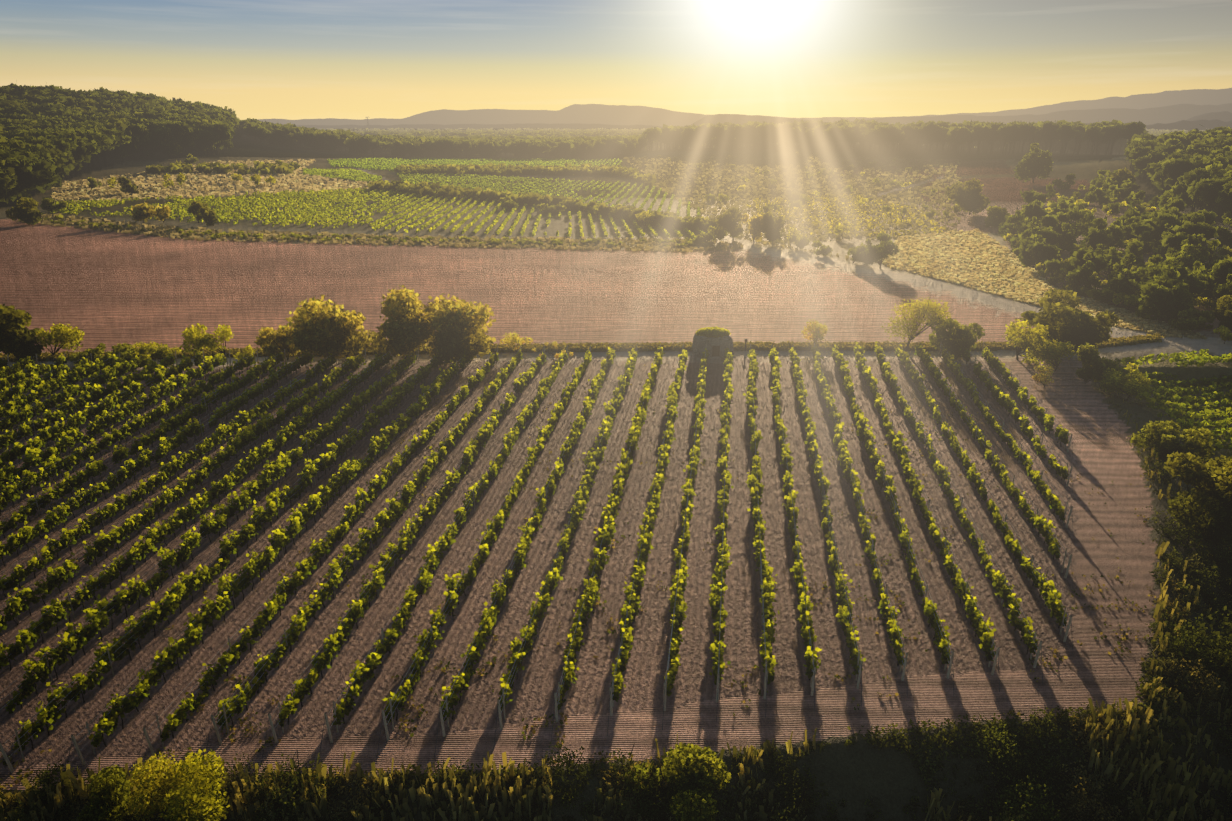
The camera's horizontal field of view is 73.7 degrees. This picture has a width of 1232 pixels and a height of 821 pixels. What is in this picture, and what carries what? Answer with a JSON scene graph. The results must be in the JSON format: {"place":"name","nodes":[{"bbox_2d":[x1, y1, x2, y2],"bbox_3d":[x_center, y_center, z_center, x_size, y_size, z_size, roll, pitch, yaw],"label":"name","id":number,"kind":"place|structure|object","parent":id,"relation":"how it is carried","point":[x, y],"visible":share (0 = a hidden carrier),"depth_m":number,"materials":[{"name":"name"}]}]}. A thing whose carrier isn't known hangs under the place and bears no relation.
{"place":"outdoors","nodes":[
{"label":"outdoors","id":0,"kind":"place"},
{"bbox_2d":[0,135,1231,820],"bbox_3d":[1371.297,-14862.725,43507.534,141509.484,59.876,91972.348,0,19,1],"label":"terrain","id":1,"kind":"structure","parent":0,"point":[108,289],"depth_m":64.17,"materials":[{"name":"brown soil"}]},
{"bbox_2d":[0,304,43,361],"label":"oak tree","id":2,"kind":"object","parent":1,"relation":"on","point":[17,341],"visible":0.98,"depth_m":103.42,"materials":[{"name":"green plant"}]},
{"bbox_2d":[5,197,43,224],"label":"oak tree","id":3,"kind":"object","parent":1,"relation":"on","point":[25,208],"visible":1,"depth_m":255.82,"materials":[{"name":"green plant"}]},
{"bbox_2d":[40,197,67,211],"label":"bush","id":4,"kind":"object","parent":1,"relation":"on","point":[47,204],"visible":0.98,"depth_m":290.69,"materials":[{"name":"green plant"}]},
{"bbox_2d":[36,323,85,355],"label":"tree","id":5,"kind":"object","parent":1,"relation":"on","point":[64,336],"visible":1,"depth_m":107.55,"materials":[{"name":"green plant"}]},
{"bbox_2d":[68,343,105,363],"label":"bush","id":6,"kind":"object","parent":1,"relation":"on","point":[98,352],"visible":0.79,"depth_m":105.26,"materials":[{"name":"green plant"}]},
{"bbox_2d":[87,177,101,188],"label":"bush","id":7,"kind":"object","parent":1,"relation":"on","point":[92,183],"visible":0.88,"depth_m":376.75,"materials":[{"name":"green plant"}]},
{"bbox_2d":[76,764,136,820],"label":"bush","id":8,"kind":"object","parent":1,"relation":"on","point":[109,804],"visible":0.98,"depth_m":35.61,"materials":[{"name":"green plant"}]},
{"bbox_2d":[107,177,116,187],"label":"bush","id":9,"kind":"object","parent":1,"relation":"on","point":[111,180],"visible":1,"depth_m":366.21,"materials":[{"name":"green plant"}]},
{"bbox_2d":[0,80,238,205],"bbox_3d":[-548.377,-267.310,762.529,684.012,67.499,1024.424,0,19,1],"label":"hill pines","id":10,"kind":"object","parent":1,"relation":"on","point":[51,136],"visible":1,"depth_m":524.42,"materials":[{"name":"green plant"}]},
{"bbox_2d":[117,176,139,193],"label":"bush","id":11,"kind":"object","parent":1,"relation":"on","point":[125,184],"visible":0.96,"depth_m":352.33,"materials":[{"name":"green plant"}]},
{"bbox_2d":[90,343,171,367],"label":"bush","id":12,"kind":"object","parent":1,"relation":"on","point":[126,352],"visible":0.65,"depth_m":104.64,"materials":[{"name":"green plant"}]},
{"bbox_2d":[130,201,156,222],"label":"bush","id":13,"kind":"object","parent":1,"relation":"on","point":[140,212],"visible":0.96,"depth_m":261.07,"materials":[{"name":"green plant"}]},
{"bbox_2d":[131,341,181,361],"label":"bush","id":14,"kind":"object","parent":1,"relation":"on","point":[153,344],"visible":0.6,"depth_m":105.29,"materials":[{"name":"green plant"}]},
{"bbox_2d":[125,752,193,820],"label":"bush","id":15,"kind":"object","parent":1,"relation":"on","point":[153,790],"visible":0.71,"depth_m":35.47,"materials":[{"name":"green plant"}]},
{"bbox_2d":[149,205,171,222],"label":"bush","id":16,"kind":"object","parent":1,"relation":"on","point":[162,213],"visible":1,"depth_m":260.59,"materials":[{"name":"green plant"}]},
{"bbox_2d":[162,173,173,188],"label":"bush","id":17,"kind":"object","parent":1,"relation":"on","point":[165,184],"visible":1,"depth_m":376.42,"materials":[{"name":"green plant"}]},
{"bbox_2d":[176,172,186,184],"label":"bush","id":18,"kind":"object","parent":1,"relation":"on","point":[180,179],"visible":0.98,"depth_m":392.75,"materials":[{"name":"green plant"}]},
{"bbox_2d":[183,154,197,163],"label":"bush","id":19,"kind":"object","parent":1,"relation":"on","point":[190,160],"visible":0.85,"depth_m":520.18,"materials":[{"name":"green plant"}]},
{"bbox_2d":[179,321,207,355],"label":"tree","id":20,"kind":"object","parent":1,"relation":"on","point":[192,339],"visible":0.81,"depth_m":105.42,"materials":[{"name":"green plant"}]},
{"bbox_2d":[158,746,229,820],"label":"bush","id":21,"kind":"object","parent":1,"relation":"on","point":[199,799],"visible":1,"depth_m":35.07,"materials":[{"name":"green plant"}]},
{"bbox_2d":[187,201,208,222],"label":"bush","id":22,"kind":"object","parent":1,"relation":"on","point":[193,208],"visible":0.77,"depth_m":262.36,"materials":[{"name":"green plant"}]},
{"bbox_2d":[199,206,217,225],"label":"bush","id":23,"kind":"object","parent":1,"relation":"on","point":[208,216],"visible":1,"depth_m":255.72,"materials":[{"name":"green plant"}]},
{"bbox_2d":[51,159,371,202],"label":"field","id":24,"kind":"structure","parent":1,"relation":"on","point":[157,180],"depth_m":395.38,"materials":[{"name":"green plant"}]},
{"bbox_2d":[200,324,233,356],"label":"tree","id":25,"kind":"object","parent":1,"relation":"on","point":[222,332],"visible":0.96,"depth_m":106.71,"materials":[{"name":"green plant"}]},
{"bbox_2d":[145,160,294,174],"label":"shrub hedge","id":26,"kind":"object","parent":1,"relation":"on","point":[262,168],"visible":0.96,"depth_m":467.83,"materials":[{"name":"green plant"}]},
{"bbox_2d":[231,173,244,181],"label":"bush","id":27,"kind":"object","parent":1,"relation":"on","point":[237,177],"visible":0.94,"depth_m":410.80,"materials":[{"name":"green plant"}]},
{"bbox_2d":[233,344,255,359],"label":"bush","id":28,"kind":"object","parent":1,"relation":"on","point":[248,349],"visible":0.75,"depth_m":105.97,"materials":[{"name":"green plant"}]},
{"bbox_2d":[249,174,260,184],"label":"bush","id":29,"kind":"object","parent":1,"relation":"on","point":[256,178],"visible":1,"depth_m":397.14,"materials":[{"name":"green plant"}]},
{"bbox_2d":[265,175,275,184],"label":"bush","id":30,"kind":"object","parent":1,"relation":"on","point":[270,179],"visible":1,"depth_m":400.03,"materials":[{"name":"green plant"}]},
{"bbox_2d":[254,323,299,359],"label":"bush","id":31,"kind":"object","parent":1,"relation":"on","point":[270,341],"visible":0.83,"depth_m":105.77,"materials":[{"name":"green plant"}]},
{"bbox_2d":[275,160,300,169],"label":"bush","id":32,"kind":"object","parent":1,"relation":"on","point":[296,165],"visible":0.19,"depth_m":501.20,"materials":[{"name":"green plant"}]},
{"bbox_2d":[285,295,377,359],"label":"olive tree","id":33,"kind":"object","parent":1,"relation":"on","point":[322,330],"visible":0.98,"depth_m":103.70,"materials":[{"name":"green plant"}]},
{"bbox_2d":[302,168,382,181],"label":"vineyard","id":34,"kind":"object","parent":1,"relation":"on","point":[352,174],"visible":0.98,"depth_m":473.66,"materials":[{"name":"green plant"}]},
{"bbox_2d":[42,214,700,246],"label":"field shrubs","id":35,"kind":"object","parent":1,"relation":"on","point":[558,241],"visible":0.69,"depth_m":222.91,"materials":[{"name":"green plant"}]},
{"bbox_2d":[49,187,710,237],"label":"vineyard","id":36,"kind":"object","parent":1,"relation":"on","point":[273,204],"visible":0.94,"depth_m":294.23,"materials":[{"name":"green plant"}]},
{"bbox_2d":[17,212,743,251],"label":"field margin grass","id":37,"kind":"structure","parent":1,"relation":"on","point":[174,234],"depth_m":221.92,"materials":[{"name":"green plant"}]},
{"bbox_2d":[370,285,436,358],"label":"olive tree","id":38,"kind":"object","parent":1,"relation":"on","point":[406,329],"visible":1,"depth_m":104.91,"materials":[{"name":"green plant"}]},
{"bbox_2d":[418,293,495,365],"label":"olive tree","id":39,"kind":"object","parent":1,"relation":"on","point":[458,326],"visible":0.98,"depth_m":104.10,"materials":[{"name":"green plant"}]},
{"bbox_2d":[327,157,621,170],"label":"vineyard","id":40,"kind":"object","parent":1,"relation":"on","point":[389,163],"visible":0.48,"depth_m":649.13,"materials":[{"name":"green plant"}]},
{"bbox_2d":[501,197,518,209],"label":"bush","id":41,"kind":"object","parent":1,"relation":"on","point":[509,204],"visible":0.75,"depth_m":306.61,"materials":[{"name":"green plant"}]},
{"bbox_2d":[497,331,533,353],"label":"dry shrub","id":42,"kind":"object","parent":1,"relation":"on","point":[515,339],"visible":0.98,"depth_m":109.24,"materials":[{"name":"yellow plant"}]},
{"bbox_2d":[394,163,655,186],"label":"plot hedges","id":43,"kind":"object","parent":1,"relation":"on","point":[584,169],"visible":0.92,"depth_m":515.05,"materials":[{"name":"green plant"}]},
{"bbox_2d":[0,341,1072,772],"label":"vineyard vines","id":44,"kind":"object","parent":1,"relation":"on","point":[92,391],"visible":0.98,"depth_m":63.24,"materials":[{"name":"green plant"}]},
{"bbox_2d":[367,179,717,230],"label":"plot hedges","id":45,"kind":"object","parent":1,"relation":"on","point":[666,219],"visible":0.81,"depth_m":320.33,"materials":[{"name":"green plant"}]},
{"bbox_2d":[396,172,700,216],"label":"vineyard","id":46,"kind":"object","parent":1,"relation":"on","point":[455,180],"visible":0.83,"depth_m":419.29,"materials":[{"name":"green plant"}]},
{"bbox_2d":[537,203,566,213],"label":"bush","id":47,"kind":"object","parent":1,"relation":"on","point":[552,209],"visible":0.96,"depth_m":291.09,"materials":[{"name":"green plant"}]},
{"bbox_2d":[532,341,573,358],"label":"dry shrub","id":48,"kind":"object","parent":1,"relation":"on","point":[554,343],"visible":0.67,"depth_m":109.52,"materials":[{"name":"yellow plant"}]},
{"bbox_2d":[0,354,1154,784],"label":"vineyard weeds","id":49,"kind":"object","parent":1,"relation":"on","point":[602,758],"visible":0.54,"depth_m":47.69,"materials":[{"name":"green plant"}]},
{"bbox_2d":[0,334,1164,362],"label":"dry grass","id":50,"kind":"structure","parent":1,"relation":"on","point":[798,346],"depth_m":112.06,"materials":[{"name":"yellow plant"}]},
{"bbox_2d":[0,382,1231,820],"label":"scrub banks","id":51,"kind":"object","parent":1,"relation":"on","point":[1212,682],"visible":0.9,"depth_m":39.06,"materials":[{"name":"green plant"}]},
{"bbox_2d":[635,210,653,225],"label":"tree","id":52,"kind":"object","parent":1,"relation":"on","point":[644,215],"visible":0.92,"depth_m":254.86,"materials":[{"name":"green plant"}]},
{"bbox_2d":[625,742,730,820],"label":"bush","id":53,"kind":"object","parent":1,"relation":"on","point":[696,773],"visible":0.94,"depth_m":36.72,"materials":[{"name":"green plant"}]},
{"bbox_2d":[233,117,1128,158],"bbox_3d":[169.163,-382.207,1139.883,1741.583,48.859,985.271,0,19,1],"label":"forest belt","id":54,"kind":"object","parent":1,"relation":"on","point":[410,145],"visible":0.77,"depth_m":762.37,"materials":[{"name":"green plant"}]},
{"bbox_2d":[687,233,709,244],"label":"bush","id":55,"kind":"object","parent":1,"relation":"on","point":[702,238],"visible":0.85,"depth_m":214.84,"materials":[{"name":"green plant"}]},
{"bbox_2d":[691,334,733,356],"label":"stone hut","id":56,"kind":"object","parent":1,"relation":"on","point":[716,346],"visible":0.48,"depth_m":108.88,"materials":[{"name":"grey stone"}]},
{"bbox_2d":[696,326,730,337],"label":"stone hut ivy","id":57,"kind":"object","parent":56,"relation":"on","point":[714,332],"visible":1,"depth_m":109.06,"materials":[{"name":"green plant"}]},
{"bbox_2d":[705,226,727,241],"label":"bush","id":58,"kind":"object","parent":1,"relation":"on","point":[718,233],"visible":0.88,"depth_m":217.55,"materials":[{"name":"green plant"}]},
{"bbox_2d":[716,207,742,240],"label":"oak tree","id":59,"kind":"object","parent":1,"relation":"on","point":[727,222],"visible":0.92,"depth_m":217.90,"materials":[{"name":"green plant"}]},
{"bbox_2d":[742,213,764,242],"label":"olive tree","id":60,"kind":"object","parent":1,"relation":"on","point":[754,221],"visible":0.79,"depth_m":216.74,"materials":[{"name":"green plant"}]},
{"bbox_2d":[307,127,1207,136],"bbox_3d":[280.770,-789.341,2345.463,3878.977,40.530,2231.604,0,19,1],"label":"forest belt","id":61,"kind":"object","parent":1,"relation":"on","point":[518,132],"visible":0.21,"depth_m":1793.90,"materials":[{"name":"green plant"}]},
{"bbox_2d":[758,211,785,243],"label":"oak tree","id":62,"kind":"object","parent":1,"relation":"on","point":[769,227],"visible":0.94,"depth_m":212.18,"materials":[{"name":"green plant"}]},
{"bbox_2d":[780,227,802,244],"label":"tree","id":63,"kind":"object","parent":1,"relation":"on","point":[793,231],"visible":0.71,"depth_m":209.53,"materials":[{"name":"green plant"}]},
{"bbox_2d":[623,150,960,243],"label":"field","id":64,"kind":"structure","parent":1,"relation":"on","point":[908,194],"depth_m":432.29,"materials":[{"name":"green plant"}]},
{"bbox_2d":[788,236,809,249],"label":"bush","id":65,"kind":"object","parent":1,"relation":"on","point":[802,242],"visible":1,"depth_m":204.69,"materials":[{"name":"green plant"}]},
{"bbox_2d":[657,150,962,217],"bbox_3d":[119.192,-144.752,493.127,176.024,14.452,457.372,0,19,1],"label":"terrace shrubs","id":66,"kind":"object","parent":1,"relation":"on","point":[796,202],"visible":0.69,"depth_m":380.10,"materials":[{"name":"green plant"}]},
{"bbox_2d":[801,319,828,346],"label":"tree","id":67,"kind":"object","parent":1,"relation":"on","point":[818,329],"visible":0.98,"depth_m":111.93,"materials":[{"name":"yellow plant"}]},
{"bbox_2d":[811,240,833,255],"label":"bush","id":68,"kind":"object","parent":1,"relation":"on","point":[825,250],"visible":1,"depth_m":194.31,"materials":[{"name":"green plant"}]},
{"bbox_2d":[834,221,851,238],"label":"tree","id":69,"kind":"object","parent":1,"relation":"on","point":[846,226],"visible":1,"depth_m":224.96,"materials":[{"name":"green plant"}]},
{"bbox_2d":[847,242,866,262],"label":"tree","id":70,"kind":"object","parent":1,"relation":"on","point":[851,250],"visible":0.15,"depth_m":183.29,"materials":[{"name":"green plant"}]},
{"bbox_2d":[851,234,872,265],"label":"tree","id":71,"kind":"object","parent":1,"relation":"on","point":[855,254],"visible":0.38,"depth_m":180.20,"materials":[{"name":"green plant"}]},
{"bbox_2d":[857,232,899,268],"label":"tree","id":72,"kind":"object","parent":1,"relation":"on","point":[871,254],"visible":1,"depth_m":175.15,"materials":[{"name":"green plant"}]},
{"bbox_2d":[641,117,1148,156],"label":"forest","id":73,"kind":"object","parent":1,"relation":"on","point":[954,135],"visible":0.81,"depth_m":658.39,"materials":[{"name":"green plant"}]},
{"bbox_2d":[882,296,955,351],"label":"almond tree","id":74,"kind":"object","parent":1,"relation":"on","point":[924,309],"visible":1,"depth_m":109.06,"materials":[{"name":"green plant"}]},
{"bbox_2d":[925,316,985,358],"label":"tree","id":75,"kind":"object","parent":1,"relation":"on","point":[953,340],"visible":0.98,"depth_m":106.97,"materials":[{"name":"green plant"}]},
{"bbox_2d":[763,241,1147,331],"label":"road verge grass","id":76,"kind":"structure","parent":1,"relation":"on","point":[812,250],"depth_m":193.54,"materials":[{"name":"green plant"}]},
{"bbox_2d":[945,178,990,214],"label":"oak tree","id":77,"kind":"object","parent":1,"relation":"on","point":[967,197],"visible":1,"depth_m":280.99,"materials":[{"name":"green plant"}]},
{"bbox_2d":[984,205,1011,226],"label":"tree","id":78,"kind":"object","parent":1,"relation":"on","point":[996,215],"visible":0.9,"depth_m":249.19,"materials":[{"name":"green plant"}]},
{"bbox_2d":[1002,318,1051,364],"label":"tree","id":79,"kind":"object","parent":1,"relation":"on","point":[1031,338],"visible":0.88,"depth_m":104.83,"materials":[{"name":"green plant"}]},
{"bbox_2d":[1014,138,1053,182],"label":"tree","id":80,"kind":"object","parent":1,"relation":"on","point":[1033,164],"visible":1,"depth_m":399.76,"materials":[{"name":"green plant"}]},
{"bbox_2d":[878,229,1207,339],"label":"field","id":81,"kind":"structure","parent":1,"relation":"on","point":[962,250],"depth_m":174.49,"materials":[{"name":"yellow plant"}]},
{"bbox_2d":[1031,365,1055,387],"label":"tree","id":82,"kind":"object","parent":1,"relation":"on","point":[1040,377],"visible":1,"depth_m":95.03,"materials":[{"name":"green plant"}]},
{"bbox_2d":[1033,339,1076,370],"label":"tree","id":83,"kind":"object","parent":1,"relation":"on","point":[1056,352],"visible":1,"depth_m":101.50,"materials":[{"name":"green plant"}]},
{"bbox_2d":[1052,173,1075,188],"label":"bush","id":84,"kind":"object","parent":1,"relation":"on","point":[1069,179],"visible":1,"depth_m":366.34,"materials":[{"name":"green plant"}]},
{"bbox_2d":[1020,287,1134,350],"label":"oak tree","id":85,"kind":"object","parent":1,"relation":"on","point":[1063,320],"visible":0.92,"depth_m":108.84,"materials":[{"name":"green plant"}]},
{"bbox_2d":[1075,342,1118,383],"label":"tree","id":86,"kind":"object","parent":1,"relation":"on","point":[1095,365],"visible":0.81,"depth_m":95.24,"materials":[{"name":"green plant"}]},
{"bbox_2d":[999,184,1231,343],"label":"slope shrubs","id":87,"kind":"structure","parent":1,"relation":"on","point":[1105,295],"depth_m":158.57,"materials":[{"name":"green plant"}]},
{"bbox_2d":[1103,168,1135,185],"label":"oak tree","id":88,"kind":"object","parent":1,"relation":"on","point":[1120,175],"visible":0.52,"depth_m":341.54,"materials":[{"name":"green plant"}]},
{"bbox_2d":[1099,362,1150,400],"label":"tree","id":89,"kind":"object","parent":1,"relation":"on","point":[1129,384],"visible":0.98,"depth_m":91.90,"materials":[{"name":"green plant"}]},
{"bbox_2d":[1130,417,1214,462],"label":"bush","id":90,"kind":"object","parent":1,"relation":"on","point":[1164,436],"visible":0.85,"depth_m":74.84,"materials":[{"name":"green plant"}]},
{"bbox_2d":[1115,349,1231,451],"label":"vineyard","id":91,"kind":"object","parent":1,"relation":"on","point":[1159,397],"visible":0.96,"depth_m":96.25,"materials":[{"name":"green plant"}]},
{"bbox_2d":[1163,442,1231,545],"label":"bush","id":92,"kind":"object","parent":1,"relation":"on","point":[1206,506],"visible":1,"depth_m":61.70,"materials":[{"name":"green plant"}]},
{"bbox_2d":[1212,295,1231,330],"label":"oak tree","id":93,"kind":"object","parent":1,"relation":"on","point":[1223,315],"visible":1,"depth_m":120.43,"materials":[{"name":"green plant"}]},
{"bbox_2d":[0,0,1231,119],"label":"sky","id":94,"kind":"structure","parent":0,"point":[257,59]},
{"bbox_2d":[241,88,1231,126],"bbox_3d":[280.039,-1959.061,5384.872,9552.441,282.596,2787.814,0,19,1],"label":"mountain ridge","id":95,"kind":"structure","parent":0,"point":[607,114],"depth_m":5884.61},
{"bbox_2d":[296,103,1231,128],"bbox_3d":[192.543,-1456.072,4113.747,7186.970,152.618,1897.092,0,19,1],"label":"hills","id":96,"kind":"structure","parent":0,"point":[1167,114],"depth_m":4317.16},
{"bbox_2d":[318,119,1231,130],"bbox_3d":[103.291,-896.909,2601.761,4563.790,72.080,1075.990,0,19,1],"label":"hill","id":97,"kind":"structure","parent":0,"point":[1186,125],"depth_m":2503.22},
{"bbox_2d":[333,111,1231,128],"bbox_3d":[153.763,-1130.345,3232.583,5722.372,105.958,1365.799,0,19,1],"label":"hill","id":98,"kind":"structure","parent":0,"point":[1225,116],"depth_m":3094.08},
{"bbox_2d":[997,170,1231,320],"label":"forest slope","id":99,"kind":"structure","parent":0,"point":[1176,278],"depth_m":174.37,"materials":[{"name":"green plant"}]},
{"bbox_2d":[1124,125,1231,227],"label":"forest hill","id":100,"kind":"structure","parent":0,"point":[1192,169],"depth_m":319.52,"materials":[{"name":"green plant"}]}
]}

